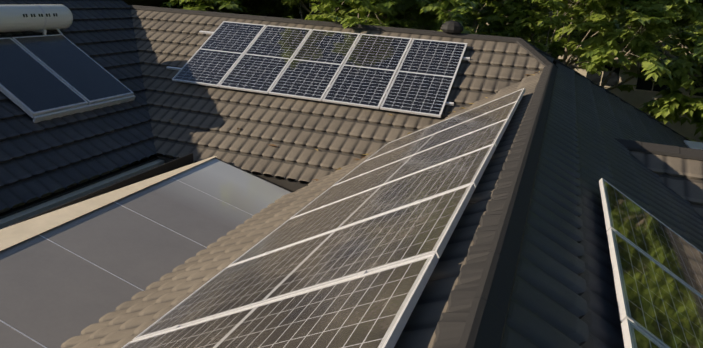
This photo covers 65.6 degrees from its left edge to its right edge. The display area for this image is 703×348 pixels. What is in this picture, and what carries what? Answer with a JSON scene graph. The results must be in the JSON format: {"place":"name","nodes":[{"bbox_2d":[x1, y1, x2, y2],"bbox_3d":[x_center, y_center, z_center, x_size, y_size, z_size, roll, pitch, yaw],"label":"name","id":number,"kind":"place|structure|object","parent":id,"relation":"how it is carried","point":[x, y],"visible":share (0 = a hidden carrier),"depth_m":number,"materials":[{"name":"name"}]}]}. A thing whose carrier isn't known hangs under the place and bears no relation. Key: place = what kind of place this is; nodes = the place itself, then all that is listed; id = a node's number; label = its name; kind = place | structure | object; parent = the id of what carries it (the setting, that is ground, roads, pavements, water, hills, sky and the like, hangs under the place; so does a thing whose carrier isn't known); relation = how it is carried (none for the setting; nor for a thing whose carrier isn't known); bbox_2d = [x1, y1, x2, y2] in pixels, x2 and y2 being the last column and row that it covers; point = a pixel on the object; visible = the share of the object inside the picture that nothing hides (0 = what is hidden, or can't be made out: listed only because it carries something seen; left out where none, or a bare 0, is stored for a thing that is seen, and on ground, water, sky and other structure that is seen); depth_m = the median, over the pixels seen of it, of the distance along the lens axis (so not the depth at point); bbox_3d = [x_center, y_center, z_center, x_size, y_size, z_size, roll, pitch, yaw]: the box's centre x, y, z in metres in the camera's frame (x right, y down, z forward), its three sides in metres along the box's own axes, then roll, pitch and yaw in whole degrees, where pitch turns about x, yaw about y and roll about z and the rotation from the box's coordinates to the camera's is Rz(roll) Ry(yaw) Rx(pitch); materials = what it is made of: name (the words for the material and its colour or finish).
{"place":"outdoors","nodes":[
{"label":"outdoors","id":0,"kind":"place"},
{"bbox_2d":[244,0,310,19],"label":"tree","id":1,"kind":"object","parent":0,"point":[295,10],"depth_m":17.55,"materials":[{"name":"green plant"}]},
{"bbox_2d":[179,0,683,81],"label":"tree","id":2,"kind":"object","parent":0,"point":[660,18],"depth_m":13.21,"materials":[{"name":"green plant"}]},
{"bbox_2d":[448,0,583,45],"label":"tree","id":3,"kind":"object","parent":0,"point":[501,9],"depth_m":19.03,"materials":[{"name":"green plant"}]},
{"bbox_2d":[538,1,702,84],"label":"tree","id":4,"kind":"object","parent":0,"point":[544,31],"depth_m":25.55,"materials":[{"name":"green plant"}]},
{"label":"ground","id":5,"kind":"structure","parent":0,"visible":0},
{"bbox_2d":[0,128,421,228],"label":"gutter","id":6,"kind":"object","parent":5,"relation":"on","point":[33,207],"depth_m":7.79,"materials":[{"name":"paint"}]},
{"bbox_2d":[0,0,156,209],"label":"roof","id":7,"kind":"structure","parent":6,"relation":"on","point":[39,159],"depth_m":8.47,"materials":[{"name":"grey tile"}]},
{"bbox_2d":[0,4,135,122],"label":"solar water heater","id":8,"kind":"object","parent":7,"relation":"on","point":[44,76],"visible":1,"depth_m":8.98,"materials":[{"name":"metal"}]},
{"bbox_2d":[0,153,291,347],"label":"canopy frame","id":9,"kind":"object","parent":6,"relation":"attached to","point":[24,229],"visible":0.25,"depth_m":6.44,"materials":[{"name":"white metal"}]},
{"bbox_2d":[0,158,291,347],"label":"canopy glass","id":10,"kind":"object","parent":9,"relation":"in","point":[52,295],"visible":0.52,"depth_m":5.72,"materials":[{"name":"grey glass"}]},
{"bbox_2d":[61,71,541,347],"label":"roof","id":11,"kind":"structure","parent":6,"relation":"on","point":[123,324],"depth_m":4.48,"materials":[{"name":"tile"}]},
{"bbox_2d":[122,88,525,347],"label":"solar array","id":12,"kind":"object","parent":11,"relation":"on","point":[350,259],"visible":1,"depth_m":3.12,"materials":[{"name":"glass"}]},
{"bbox_2d":[162,28,539,180],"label":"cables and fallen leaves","id":13,"kind":"object","parent":11,"relation":"on","point":[317,149],"visible":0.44,"depth_m":8.68,"materials":[{"name":"black"}]},
{"bbox_2d":[432,65,556,347],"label":"ridge cap","id":14,"kind":"object","parent":11,"relation":"on","point":[475,315],"visible":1,"depth_m":2.35,"materials":[{"name":"tile"}]},
{"bbox_2d":[130,9,544,183],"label":"roof","id":15,"kind":"structure","parent":6,"relation":"on","point":[201,122],"depth_m":9.18,"materials":[{"name":"tile"}]},
{"bbox_2d":[166,21,469,117],"bbox_3d":[-0.757,-2.055,9.998,5.580,1.027,1.751,10,20,19],"label":"solar array","id":16,"kind":"object","parent":15,"relation":"on","point":[351,69],"visible":1,"depth_m":9.82,"materials":[{"name":"glass"}]},
{"bbox_2d":[129,5,520,42],"bbox_3d":[-1.040,-3.127,11.189,8.744,0.090,0.200,10,20,19],"label":"ridge cap","id":17,"kind":"object","parent":15,"relation":"on","point":[395,29],"visible":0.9,"depth_m":10.90,"materials":[{"name":"tile"}]},
{"bbox_2d":[441,20,462,32],"bbox_3d":[1.871,-2.736,10.118,0.416,0.210,0.304,10,20,19],"label":"roof vent","id":18,"kind":"object","parent":17,"relation":"on","point":[451,26],"visible":0.96,"depth_m":10.01,"materials":[{"name":"black metal"}]},
{"bbox_2d":[516,39,557,67],"bbox_3d":[3.204,-2.092,9.456,0.230,0.411,0.905,-5,21,-24],"label":"hip cap","id":19,"kind":"object","parent":15,"relation":"on","point":[540,57],"visible":0.98,"depth_m":9.41,"materials":[{"name":"tile"}]},
{"bbox_2d":[122,0,556,92],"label":"roof faces","id":20,"kind":"object","parent":6,"relation":"on","point":[154,3],"depth_m":13.77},
{"bbox_2d":[501,62,702,347],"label":"roof","id":21,"kind":"structure","parent":6,"relation":"on","point":[564,294],"depth_m":3.47,"materials":[{"name":"grey tile"}]},
{"bbox_2d":[526,41,689,140],"bbox_3d":[5.423,-1.577,11.215,5.404,2.250,0.230,-5,21,-24],"label":"hip cap","id":22,"kind":"object","parent":21,"relation":"on","point":[579,74],"visible":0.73,"depth_m":10.89,"materials":[{"name":"tile"}]},
{"bbox_2d":[599,178,702,347],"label":"solar array","id":23,"kind":"object","parent":21,"relation":"on","point":[657,266],"visible":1,"depth_m":2.94,"materials":[{"name":"glass"}]},
{"bbox_2d":[629,150,702,217],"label":"roof","id":24,"kind":"structure","parent":6,"relation":"on","point":[682,178],"depth_m":6.14,"materials":[{"name":"tile"}]},
{"bbox_2d":[614,138,702,160],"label":"ridge cap","id":25,"kind":"object","parent":24,"relation":"on","point":[666,150],"visible":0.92,"depth_m":6.39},
{"bbox_2d":[684,140,702,149],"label":"white gutter box","id":26,"kind":"object","parent":6,"relation":"on","point":[694,145],"visible":0.33,"depth_m":11.26,"materials":[{"name":"white metal"}]},
{"bbox_2d":[208,0,326,19],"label":"tree","id":27,"kind":"object","parent":5,"relation":"on","point":[264,8],"depth_m":16.92,"materials":[{"name":"green plant"}]},
{"bbox_2d":[161,0,476,33],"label":"tree","id":28,"kind":"object","parent":5,"relation":"on","point":[428,21],"depth_m":14.42,"materials":[{"name":"green plant"}]},
{"bbox_2d":[208,0,440,29],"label":"tree","id":29,"kind":"object","parent":5,"relation":"on","point":[420,3],"depth_m":14.22,"materials":[{"name":"green plant"}]},
{"bbox_2d":[282,0,701,60],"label":"tree line","id":30,"kind":"object","parent":5,"relation":"on","point":[491,30],"depth_m":36.95,"materials":[{"name":"green plant"}]},
{"bbox_2d":[390,0,702,91],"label":"tree","id":31,"kind":"object","parent":5,"relation":"on","point":[604,45],"depth_m":16.09,"materials":[{"name":"green plant"}]},
{"bbox_2d":[558,30,702,142],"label":"neighbour house","id":32,"kind":"structure","parent":5,"relation":"on","point":[645,91],"depth_m":27.57,"materials":[{"name":"paint"}]},
{"bbox_2d":[638,40,702,141],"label":"tree","id":33,"kind":"object","parent":5,"relation":"on","point":[664,109],"depth_m":13.98,"materials":[{"name":"green plant"}]}
]}

